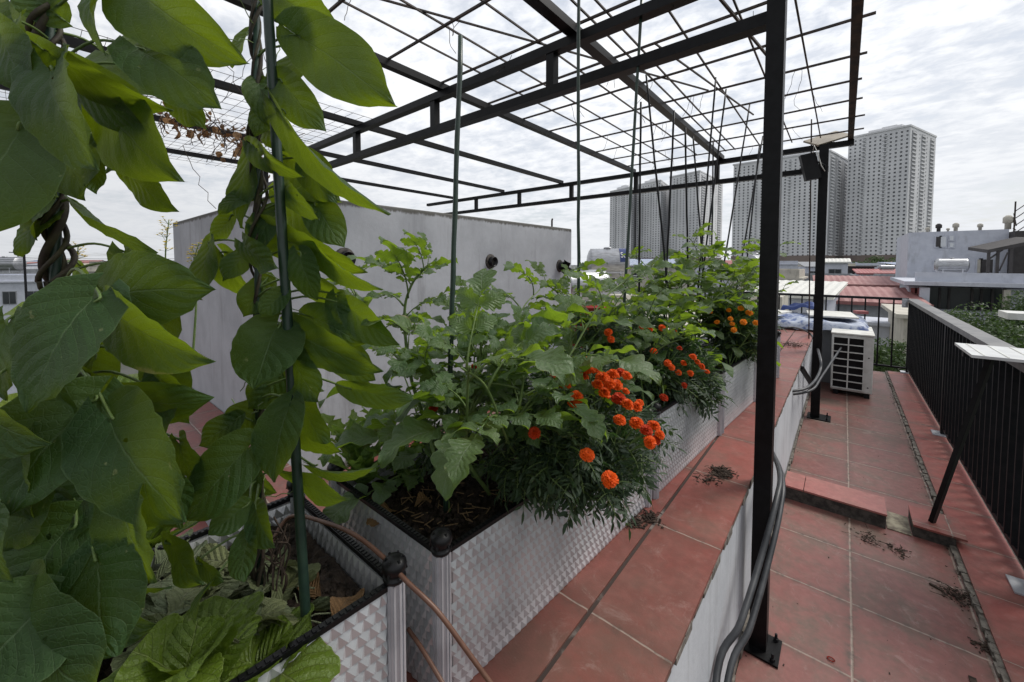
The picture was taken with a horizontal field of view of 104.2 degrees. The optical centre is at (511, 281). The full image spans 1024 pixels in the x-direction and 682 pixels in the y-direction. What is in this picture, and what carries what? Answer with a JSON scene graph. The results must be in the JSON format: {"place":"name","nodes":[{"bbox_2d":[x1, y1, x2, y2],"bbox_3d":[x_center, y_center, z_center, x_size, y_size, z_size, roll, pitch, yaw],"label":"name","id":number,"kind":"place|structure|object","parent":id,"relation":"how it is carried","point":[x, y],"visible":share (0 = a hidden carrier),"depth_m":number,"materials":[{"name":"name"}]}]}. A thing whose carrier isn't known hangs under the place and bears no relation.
{"place":"outdoors","nodes":[
{"label":"outdoors","id":0,"kind":"place"},
{"bbox_2d":[0,256,26,272],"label":"water tank","id":1,"kind":"object","parent":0,"point":[10,266],"visible":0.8,"depth_m":51.65,"materials":[{"name":"silver metal"}]},
{"bbox_2d":[0,274,71,401],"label":"house","id":2,"kind":"structure","parent":0,"point":[12,292],"depth_m":43.71,"materials":[{"name":"white paint"}]},
{"bbox_2d":[2,291,16,304],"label":"window","id":3,"kind":"structure","parent":2,"relation":"in","point":[8,297],"depth_m":43.56,"materials":[{"name":"grey glass"}]},
{"bbox_2d":[187,242,201,349],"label":"mustard plant","id":4,"kind":"object","parent":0,"point":[195,313],"visible":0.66,"depth_m":1.35,"materials":[{"name":"plant"}]},
{"bbox_2d":[120,265,576,374],"bbox_3d":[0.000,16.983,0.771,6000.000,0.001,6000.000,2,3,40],"label":"ground","id":5,"kind":"structure","parent":0,"point":[126,370],"depth_m":63.48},
{"bbox_2d":[622,259,694,294],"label":"house","id":6,"kind":"structure","parent":5,"relation":"on","point":[635,262],"depth_m":58.47,"materials":[{"name":"white concrete"}]},
{"bbox_2d":[861,316,889,368],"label":"house","id":7,"kind":"structure","parent":5,"relation":"on","point":[884,325],"depth_m":18.62,"materials":[{"name":"white concrete"}]},
{"bbox_2d":[873,337,909,374],"bbox_3d":[13.299,9.124,14.313,2.628,14.493,2.440,0,3,-8],"label":"tree","id":8,"kind":"object","parent":5,"relation":"on","point":[898,356],"visible":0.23,"depth_m":13.50,"materials":[{"name":"green plant"}]},
{"bbox_2d":[881,304,907,352],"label":"house","id":9,"kind":"structure","parent":5,"relation":"on","point":[900,323],"depth_m":16.41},
{"bbox_2d":[944,301,1023,347],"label":"tree","id":10,"kind":"object","parent":5,"relation":"on","point":[1004,332],"visible":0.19,"depth_m":15.32,"materials":[{"name":"green plant"}]},
{"bbox_2d":[978,290,1023,329],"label":"tree","id":11,"kind":"object","parent":5,"relation":"on","point":[1019,306],"visible":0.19,"depth_m":20.21,"materials":[{"name":"green plant"}]},
{"bbox_3d":[-0.890,9.132,4.349,8.000,15.360,10.900,2,3,40],"label":"roof terrace building","id":12,"kind":"object","parent":5,"relation":"on","visible":0},
{"bbox_2d":[170,410,499,536],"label":"terrace floor","id":13,"kind":"structure","parent":12,"relation":"on","point":[200,525],"depth_m":2.41,"materials":[{"name":"tile"}]},
{"bbox_2d":[166,388,324,525],"bbox_3d":[-2.574,1.315,3.285,4.320,0.234,0.455,2,3,40],"label":"tiled ledge","id":14,"kind":"object","parent":13,"relation":"on","point":[199,418],"visible":0.14,"depth_m":3.15,"materials":[{"name":"tile"}]},
{"bbox_2d":[173,197,570,477],"bbox_3d":[-1.512,0.324,5.074,3.305,2.052,3.710,2,3,40],"label":"concrete wall box","id":15,"kind":"object","parent":13,"relation":"on","point":[483,243],"visible":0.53,"depth_m":3.69,"materials":[{"name":"paint"}]},
{"bbox_2d":[778,326,831,382],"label":"plinth","id":16,"kind":"structure","parent":13,"relation":"on","point":[826,345],"depth_m":5.28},
{"bbox_2d":[778,312,868,330],"bbox_3d":[4.150,0.549,5.847,1.630,0.150,1.250,2,3,40],"label":"tarpaulin","id":17,"kind":"object","parent":16,"relation":"on","point":[796,319],"visible":0.37,"depth_m":5.34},
{"bbox_2d":[806,310,858,318],"bbox_3d":[4.477,0.461,5.603,0.520,0.020,0.750,2,3,34],"label":"white board","id":18,"kind":"object","parent":17,"relation":"on","point":[839,314],"visible":0.86,"depth_m":5.48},
{"bbox_2d":[406,329,812,681],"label":"parapet wall","id":19,"kind":"structure","parent":12,"relation":"on","point":[652,602],"depth_m":1.18,"materials":[{"name":"tile"}]},
{"bbox_2d":[97,481,407,681],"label":"planter box","id":20,"kind":"object","parent":19,"relation":"on","point":[364,637],"visible":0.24,"depth_m":0.71,"materials":[{"name":"silver metal"}]},
{"bbox_2d":[43,27,62,282],"bbox_3d":[-0.716,0.032,0.631,0.050,0.992,0.021,2,3,40],"label":"garden stake","id":21,"kind":"object","parent":20,"relation":"in","point":[55,267],"visible":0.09,"depth_m":0.62,"materials":[{"name":"green plastic"}]},
{"bbox_2d":[0,0,248,681],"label":"bean vine","id":22,"kind":"object","parent":20,"relation":"in","point":[97,463],"visible":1,"depth_m":0.48,"materials":[{"name":"green plant"}]},
{"bbox_2d":[146,521,195,547],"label":"mustard greens","id":23,"kind":"object","parent":20,"relation":"in","point":[153,537],"visible":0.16,"depth_m":0.97,"materials":[{"name":"green plant"}]},
{"bbox_2d":[100,591,263,681],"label":"lettuce","id":24,"kind":"object","parent":20,"relation":"in","point":[176,647],"visible":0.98,"depth_m":0.58,"materials":[{"name":"green plant"}]},
{"bbox_2d":[110,528,330,671],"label":"wilted leaves","id":25,"kind":"object","parent":20,"relation":"in","point":[160,605],"visible":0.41,"depth_m":0.71,"materials":[{"name":"green plant"}]},
{"bbox_2d":[253,0,262,584],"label":"garden stake","id":26,"kind":"object","parent":20,"relation":"in","point":[256,64],"visible":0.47,"depth_m":0.70,"materials":[{"name":"green plastic"}]},
{"bbox_2d":[200,603,340,681],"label":"lettuce","id":27,"kind":"object","parent":20,"relation":"in","point":[317,659],"visible":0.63,"depth_m":0.61,"materials":[{"name":"green plant"}]},
{"bbox_2d":[255,516,294,595],"bbox_3d":[-0.436,0.522,0.730,0.075,0.152,0.073,1,3,12],"label":"root bundle","id":28,"kind":"object","parent":20,"relation":"in","point":[275,561],"visible":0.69,"depth_m":0.73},
{"bbox_2d":[160,0,412,620],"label":"bean vine","id":29,"kind":"object","parent":20,"relation":"in","point":[325,51],"visible":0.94,"depth_m":0.65,"materials":[{"name":"green plant"}]},
{"bbox_2d":[262,0,311,623],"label":"garden stake","id":30,"kind":"object","parent":20,"relation":"in","point":[287,324],"visible":0.81,"depth_m":0.66,"materials":[{"name":"green plastic"}]},
{"bbox_2d":[298,572,320,598],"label":"dead leaf","id":31,"kind":"object","parent":20,"relation":"on","point":[316,591],"visible":0.59,"depth_m":0.75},
{"bbox_2d":[330,588,364,615],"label":"dead leaf","id":32,"kind":"object","parent":20,"relation":"on","point":[337,604],"visible":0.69,"depth_m":0.71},
{"bbox_2d":[273,514,492,681],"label":"drip tube","id":33,"kind":"object","parent":20,"relation":"attached to","point":[418,592],"visible":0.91,"depth_m":0.69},
{"bbox_2d":[327,406,653,681],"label":"planter box","id":34,"kind":"object","parent":19,"relation":"on","point":[494,581],"visible":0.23,"depth_m":0.93,"materials":[{"name":"silver metal"}]},
{"bbox_2d":[317,435,383,484],"bbox_3d":[-0.406,0.493,1.090,0.184,0.127,0.215,0,3,7],"label":"lettuce","id":35,"kind":"object","parent":34,"relation":"in","point":[360,458],"visible":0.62,"depth_m":1.07,"materials":[{"name":"green plant"}]},
{"bbox_2d":[321,408,386,461],"bbox_3d":[-0.460,0.456,1.162,0.226,0.140,0.209,0,3,8],"label":"lettuce","id":36,"kind":"object","parent":34,"relation":"in","point":[336,427],"visible":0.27,"depth_m":1.17,"materials":[{"name":"green plant"}]},
{"bbox_2d":[322,275,520,524],"bbox_3d":[-0.230,0.291,1.133,0.517,0.608,0.734,0,3,-1],"label":"tomato plant","id":37,"kind":"object","parent":34,"relation":"in","point":[339,513],"visible":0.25,"depth_m":1.02,"materials":[{"name":"green plant"}]},
{"bbox_2d":[406,627,444,681],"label":"drip tube","id":38,"kind":"object","parent":34,"relation":"attached to","point":[434,669],"visible":1,"depth_m":0.76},
{"bbox_2d":[318,229,556,512],"bbox_3d":[-0.284,0.228,1.081,0.805,0.731,0.390,0,3,5],"label":"tomato plant","id":39,"kind":"object","parent":34,"relation":"in","point":[395,255],"visible":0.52,"depth_m":1.05,"materials":[{"name":"green plant"}]},
{"bbox_2d":[409,362,492,483],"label":"marigold plant","id":40,"kind":"object","parent":34,"relation":"on","point":[428,460],"visible":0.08,"depth_m":1.14,"materials":[{"name":"green plant"}]},
{"bbox_2d":[443,34,462,518],"bbox_3d":[-0.151,-0.008,1.015,0.015,1.245,0.096,1,3,26],"label":"garden stake","id":41,"kind":"object","parent":34,"relation":"in","point":[455,185],"visible":0.63,"depth_m":1.01,"materials":[{"name":"green plastic"}]},
{"bbox_2d":[394,483,512,528],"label":"straw bits","id":42,"kind":"object","parent":34,"relation":"on","point":[468,519],"visible":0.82,"depth_m":1.01,"materials":[{"name":"brown plant"}]},
{"bbox_2d":[320,261,608,495],"bbox_3d":[-0.089,0.272,1.015,0.828,0.652,0.663,2,3,40],"label":"tomato plant","id":43,"kind":"object","parent":34,"relation":"in","point":[470,317],"visible":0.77,"depth_m":0.88,"materials":[{"name":"green plant"}]},
{"bbox_2d":[361,258,682,500],"bbox_3d":[0.070,0.269,0.986,0.579,0.661,0.919,2,3,40],"label":"tomato plant","id":44,"kind":"object","parent":34,"relation":"on","point":[452,457],"visible":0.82,"depth_m":0.84,"materials":[{"name":"green plant"}]},
{"bbox_2d":[577,0,580,348],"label":"garden stake","id":45,"kind":"object","parent":34,"relation":"in","point":[578,145],"visible":0.62,"depth_m":1.53,"materials":[{"name":"green plastic"}]},
{"bbox_2d":[476,345,686,541],"bbox_3d":[0.166,0.398,1.078,0.512,0.395,0.545,2,3,40],"label":"marigold plant","id":46,"kind":"object","parent":34,"relation":"on","point":[611,468],"visible":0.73,"depth_m":0.93,"materials":[{"name":"green plant"}]},
{"bbox_2d":[505,264,675,400],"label":"tomato plant","id":47,"kind":"object","parent":34,"relation":"on","point":[570,335],"visible":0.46,"depth_m":1.49,"materials":[{"name":"green plant"}]},
{"bbox_2d":[637,507,663,527],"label":"root clump","id":48,"kind":"object","parent":19,"relation":"on","point":[651,516],"visible":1,"depth_m":1.40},
{"bbox_2d":[593,364,723,498],"bbox_3d":[0.648,0.627,1.944,0.530,0.370,0.814,2,3,40],"label":"planter box","id":49,"kind":"object","parent":19,"relation":"on","point":[696,433],"visible":0.16,"depth_m":1.73,"materials":[{"name":"silver metal"}]},
{"bbox_2d":[525,258,715,394],"bbox_3d":[0.416,0.243,1.628,0.640,0.668,0.760,1,3,18],"label":"tomato plant","id":50,"kind":"object","parent":49,"relation":"in","point":[642,322],"visible":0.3,"depth_m":1.47,"materials":[{"name":"green plant"}]},
{"bbox_2d":[573,307,678,406],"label":"marigold plant","id":51,"kind":"object","parent":49,"relation":"on","point":[609,332],"visible":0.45,"depth_m":1.60,"materials":[{"name":"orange plant"}]},
{"bbox_2d":[565,267,697,384],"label":"tomato plant","id":52,"kind":"object","parent":49,"relation":"on","point":[656,310],"visible":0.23,"depth_m":1.81,"materials":[{"name":"green plant"}]},
{"bbox_2d":[621,0,642,330],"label":"garden stake","id":53,"kind":"object","parent":49,"relation":"in","point":[632,153],"visible":0.63,"depth_m":1.90,"materials":[{"name":"green plastic"}]},
{"bbox_2d":[638,102,641,314],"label":"garden stake","id":54,"kind":"object","parent":49,"relation":"in","point":[639,234],"visible":0.69,"depth_m":2.25,"materials":[{"name":"paint"}]},
{"bbox_2d":[595,248,719,337],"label":"tomato plant","id":55,"kind":"object","parent":49,"relation":"in","point":[694,252],"visible":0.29,"depth_m":2.40,"materials":[{"name":"green plant"}]},
{"bbox_2d":[582,260,759,406],"bbox_3d":[0.692,0.248,1.996,0.804,0.713,0.706,-1,3,-20],"label":"tomato plant","id":56,"kind":"object","parent":49,"relation":"in","point":[683,307],"visible":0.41,"depth_m":1.95,"materials":[{"name":"green plant"}]},
{"bbox_2d":[622,240,734,377],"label":"tomato plant","id":57,"kind":"object","parent":49,"relation":"in","point":[689,267],"visible":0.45,"depth_m":2.39,"materials":[{"name":"green plant"}]},
{"bbox_2d":[633,322,737,421],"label":"marigold plant","id":58,"kind":"object","parent":49,"relation":"in","point":[678,381],"visible":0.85,"depth_m":1.76,"materials":[{"name":"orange plant"}]},
{"bbox_2d":[641,345,756,433],"bbox_3d":[1.178,0.602,2.491,0.529,0.370,0.714,2,3,40],"label":"planter box","id":59,"kind":"object","parent":19,"relation":"on","point":[741,389],"visible":0.25,"depth_m":2.35,"materials":[{"name":"silver metal"}]},
{"bbox_2d":[645,74,670,316],"bbox_3d":[0.881,-0.344,2.354,0.014,1.794,0.237,-2,3,-41],"label":"garden stake","id":60,"kind":"object","parent":59,"relation":"in","point":[656,178],"visible":0.62,"depth_m":2.36,"materials":[{"name":"paint"}]},
{"bbox_2d":[663,110,674,317],"bbox_3d":[0.935,-0.229,2.389,0.061,1.562,0.013,0,3,-9],"label":"garden stake","id":61,"kind":"object","parent":59,"relation":"in","point":[669,205],"visible":0.59,"depth_m":2.37,"materials":[{"name":"paint"}]},
{"bbox_2d":[684,128,688,287],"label":"garden stake","id":62,"kind":"object","parent":59,"relation":"in","point":[685,142],"visible":0.59,"depth_m":2.60,"materials":[{"name":"paint"}]},
{"bbox_2d":[634,223,758,369],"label":"tomato plant","id":63,"kind":"object","parent":59,"relation":"on","point":[706,284],"visible":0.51,"depth_m":2.45,"materials":[{"name":"green plant"}]},
{"bbox_2d":[696,77,716,310],"bbox_3d":[1.306,-0.435,2.708,0.291,1.946,0.014,-2,3,-42],"label":"garden stake","id":64,"kind":"object","parent":59,"relation":"in","point":[708,169],"visible":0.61,"depth_m":2.72,"materials":[{"name":"paint"}]},
{"bbox_2d":[695,89,726,335],"bbox_3d":[1.389,-0.432,2.801,0.475,1.930,0.014,-2,3,-41],"label":"garden stake","id":65,"kind":"object","parent":59,"relation":"in","point":[714,177],"visible":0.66,"depth_m":2.83,"materials":[{"name":"paint"}]},
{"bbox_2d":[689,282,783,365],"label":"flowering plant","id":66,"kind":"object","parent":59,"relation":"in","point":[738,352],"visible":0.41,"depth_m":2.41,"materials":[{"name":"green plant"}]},
{"bbox_2d":[674,238,800,354],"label":"tomato plant","id":67,"kind":"object","parent":59,"relation":"in","point":[741,260],"visible":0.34,"depth_m":2.75,"materials":[{"name":"green plant"}]},
{"bbox_2d":[693,284,786,368],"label":"marigold plant","id":68,"kind":"object","parent":59,"relation":"in","point":[741,322],"visible":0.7,"depth_m":2.42,"materials":[{"name":"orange plant"}]},
{"bbox_2d":[708,464,738,478],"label":"root clump","id":69,"kind":"object","parent":19,"relation":"on","point":[721,471],"visible":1,"depth_m":1.70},
{"bbox_2d":[698,331,780,377],"bbox_3d":[1.680,0.578,3.016,0.520,0.370,0.744,2,3,40],"label":"planter box","id":70,"kind":"object","parent":19,"relation":"on","point":[778,352],"depth_m":3.12,"materials":[{"name":"silver metal"}]},
{"bbox_2d":[710,104,749,343],"bbox_3d":[1.715,-0.497,3.114,0.014,2.034,0.952,2,4,43],"label":"garden stake","id":71,"kind":"object","parent":70,"relation":"in","point":[736,188],"visible":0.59,"depth_m":3.19,"materials":[{"name":"paint"}]},
{"bbox_2d":[700,245,798,306],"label":"tomato plant","id":72,"kind":"object","parent":70,"relation":"on","point":[754,268],"visible":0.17,"depth_m":3.10,"materials":[{"name":"green plant"}]},
{"bbox_2d":[808,119,811,338],"bbox_3d":[3.298,-0.484,4.409,0.015,2.370,0.771,2,3,40],"label":"garden stake","id":73,"kind":"object","parent":19,"relation":"on","point":[809,252],"visible":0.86,"depth_m":4.45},
{"bbox_2d":[735,371,1001,681],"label":"walkway","id":74,"kind":"structure","parent":12,"relation":"on","point":[855,609],"depth_m":1.99,"materials":[{"name":"tile"}]},
{"bbox_2d":[0,0,875,668],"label":"trellis frame","id":75,"kind":"object","parent":74,"relation":"on","point":[762,644],"visible":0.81,"depth_m":2.29,"materials":[{"name":"black paint"}]},
{"bbox_2d":[146,48,304,208],"bbox_3d":[-1.815,-1.057,2.505,1.351,1.205,0.659,0,3,7],"label":"dead vine","id":76,"kind":"object","parent":75,"relation":"hanging from","point":[204,133],"visible":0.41,"depth_m":2.44,"materials":[{"name":"brown plant"}]},
{"bbox_2d":[799,145,825,181],"bbox_3d":[2.973,-1.164,3.945,0.224,0.346,0.098,1,3,20],"label":"floodlight","id":77,"kind":"object","parent":75,"relation":"attached to","point":[809,165],"visible":1,"depth_m":3.93,"materials":[{"name":"black paint"}]},
{"bbox_2d":[803,131,847,145],"bbox_3d":[3.256,-1.475,4.106,0.365,0.210,0.208,0,3,2],"label":"solar panel","id":78,"kind":"object","parent":75,"relation":"on","point":[824,139],"visible":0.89,"depth_m":4.09,"materials":[{"name":"paint"}]},
{"bbox_2d":[712,326,822,681],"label":"conduit","id":79,"kind":"object","parent":74,"relation":"on","point":[730,638],"visible":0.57,"depth_m":1.45,"materials":[{"name":"plastic"}]},
{"bbox_2d":[724,347,841,681],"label":"conduit","id":80,"kind":"object","parent":74,"relation":"on","point":[740,644],"visible":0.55,"depth_m":1.42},
{"bbox_2d":[785,471,886,528],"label":"step block","id":81,"kind":"structure","parent":74,"relation":"on","point":[862,506],"depth_m":2.55,"materials":[{"name":"tile"}]},
{"bbox_2d":[830,327,874,398],"bbox_3d":[4.268,0.978,5.016,0.396,0.749,0.826,2,3,40],"label":"air conditioner","id":82,"kind":"object","parent":74,"relation":"on","point":[852,367],"visible":0.9,"depth_m":4.71,"materials":[{"name":"white paint"}]},
{"bbox_2d":[886,511,911,535],"bbox_3d":[2.345,1.468,2.424,0.104,0.005,0.220,2,3,40],"label":"drain gap","id":83,"kind":"object","parent":74,"relation":"on","point":[897,522],"visible":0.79,"depth_m":2.41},
{"bbox_2d":[908,505,967,546],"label":"step block","id":84,"kind":"structure","parent":74,"relation":"on","point":[946,530],"depth_m":2.29,"materials":[{"name":"tile"}]},
{"bbox_2d":[928,359,994,523],"bbox_3d":[2.469,0.899,2.197,0.028,1.019,0.231,-1,3,-12],"label":"strut","id":85,"kind":"object","parent":84,"relation":"on","point":[987,367],"visible":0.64,"depth_m":2.18,"materials":[{"name":"black paint"}]},
{"bbox_2d":[929,577,974,607],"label":"root clump","id":86,"kind":"object","parent":74,"relation":"on","point":[958,595],"visible":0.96,"depth_m":1.89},
{"bbox_2d":[885,371,1023,681],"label":"kerb","id":87,"kind":"structure","parent":12,"relation":"on","point":[985,560],"depth_m":2.19,"materials":[{"name":"tile"}]},
{"bbox_2d":[900,299,1023,595],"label":"side railing","id":88,"kind":"object","parent":87,"relation":"on","point":[942,371],"visible":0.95,"depth_m":2.65,"materials":[{"name":"metal"}]},
{"bbox_2d":[643,289,908,368],"bbox_3d":[4.076,0.684,6.876,3.910,1.010,0.045,2,3,40],"label":"end railing","id":89,"kind":"object","parent":88,"relation":"attached to","point":[852,297],"visible":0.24,"depth_m":5.86,"materials":[{"name":"metal"}]},
{"bbox_2d":[955,343,1023,362],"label":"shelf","id":90,"kind":"object","parent":88,"relation":"on","point":[1010,354],"visible":1,"depth_m":2.04,"materials":[{"name":"paint"}]},
{"bbox_2d":[0,0,1023,264],"label":"sky","id":91,"kind":"structure","parent":0,"point":[951,70],"materials":[{"name":"white"}]},
{"bbox_2d":[588,293,636,305],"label":"tank plinth","id":92,"kind":"structure","parent":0,"point":[628,296],"depth_m":12.55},
{"bbox_2d":[586,247,629,293],"bbox_3d":[3.238,-0.380,13.510,1.430,1.545,1.001,0,3,7],"label":"water tank","id":93,"kind":"object","parent":92,"relation":"on","point":[615,260],"visible":0.66,"depth_m":13.08,"materials":[{"name":"silver metal"}]},
{"bbox_2d":[609,185,636,258],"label":"tower block","id":94,"kind":"structure","parent":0,"point":[618,219],"depth_m":453.11,"materials":[{"name":"grey concrete"}]},
{"bbox_2d":[636,178,668,258],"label":"tower block","id":95,"kind":"structure","parent":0,"point":[651,238],"depth_m":435.61,"materials":[{"name":"grey concrete"}]},
{"bbox_2d":[630,294,704,336],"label":"neighbour building","id":96,"kind":"structure","parent":0,"point":[672,320],"depth_m":11.71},
{"bbox_2d":[571,269,609,302],"bbox_3d":[1.668,0.215,9.506,1.402,1.052,0.720,-2,3,-30],"label":"water tank","id":97,"kind":"object","parent":96,"relation":"on","point":[588,272],"visible":0.24,"depth_m":9.30,"materials":[{"name":"silver metal"}]},
{"bbox_2d":[668,170,722,260],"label":"tower block","id":98,"kind":"structure","parent":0,"point":[678,216],"depth_m":415.14,"materials":[{"name":"grey concrete"}]},
{"bbox_2d":[730,269,807,290],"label":"house","id":99,"kind":"structure","parent":0,"point":[793,274],"depth_m":32.62,"materials":[{"name":"beige concrete"}]},
{"bbox_2d":[731,150,847,261],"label":"tower block","id":100,"kind":"structure","parent":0,"point":[795,212],"depth_m":313.61,"materials":[{"name":"grey concrete"}]},
{"bbox_2d":[733,158,837,255],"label":"windows","id":101,"kind":"structure","parent":100,"relation":"in","point":[837,158],"depth_m":316.26,"materials":[{"name":"grey glass"}]},
{"bbox_2d":[755,280,847,312],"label":"house","id":102,"kind":"structure","parent":0,"point":[830,288],"depth_m":22.84,"materials":[{"name":"white"}]},
{"bbox_2d":[825,258,850,273],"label":"house","id":103,"kind":"structure","parent":0,"point":[837,265],"depth_m":60.39,"materials":[{"name":"white paint"}]},
{"bbox_2d":[813,275,899,287],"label":"house","id":104,"kind":"structure","parent":0,"point":[874,281],"depth_m":34.18,"materials":[{"name":"red metal"}]},
{"bbox_2d":[852,269,895,275],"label":"house","id":105,"kind":"structure","parent":0,"point":[865,272],"depth_m":59.77,"materials":[{"name":"red metal"}]},
{"bbox_2d":[836,286,933,317],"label":"house","id":106,"kind":"structure","parent":0,"point":[871,304],"depth_m":23.68,"materials":[{"name":"red metal"}]},
{"bbox_2d":[844,124,936,262],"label":"tower block","id":107,"kind":"structure","parent":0,"point":[890,183],"depth_m":290.20,"materials":[{"name":"white concrete"}]},
{"bbox_2d":[846,130,933,254],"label":"windows","id":108,"kind":"structure","parent":107,"relation":"in","point":[907,130],"depth_m":293.92,"materials":[{"name":"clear glass"}]},
{"bbox_2d":[890,229,1023,328],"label":"white building","id":109,"kind":"structure","parent":0,"point":[918,254],"depth_m":26.46,"materials":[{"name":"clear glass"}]},
{"bbox_2d":[934,258,969,272],"bbox_3d":[26.918,-0.913,24.414,1.485,1.028,0.840,2,3,37],"label":"water tank","id":110,"kind":"object","parent":109,"relation":"on","point":[951,265],"visible":0.95,"depth_m":24.18,"materials":[{"name":"silver metal"}]},
{"bbox_2d":[968,237,1023,273],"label":"canopy","id":111,"kind":"object","parent":109,"relation":"on","point":[999,246],"visible":0.81,"depth_m":23.45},
{"bbox_2d":[998,310,1023,319],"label":"canopy slab","id":112,"kind":"structure","parent":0,"point":[1013,315],"depth_m":6.22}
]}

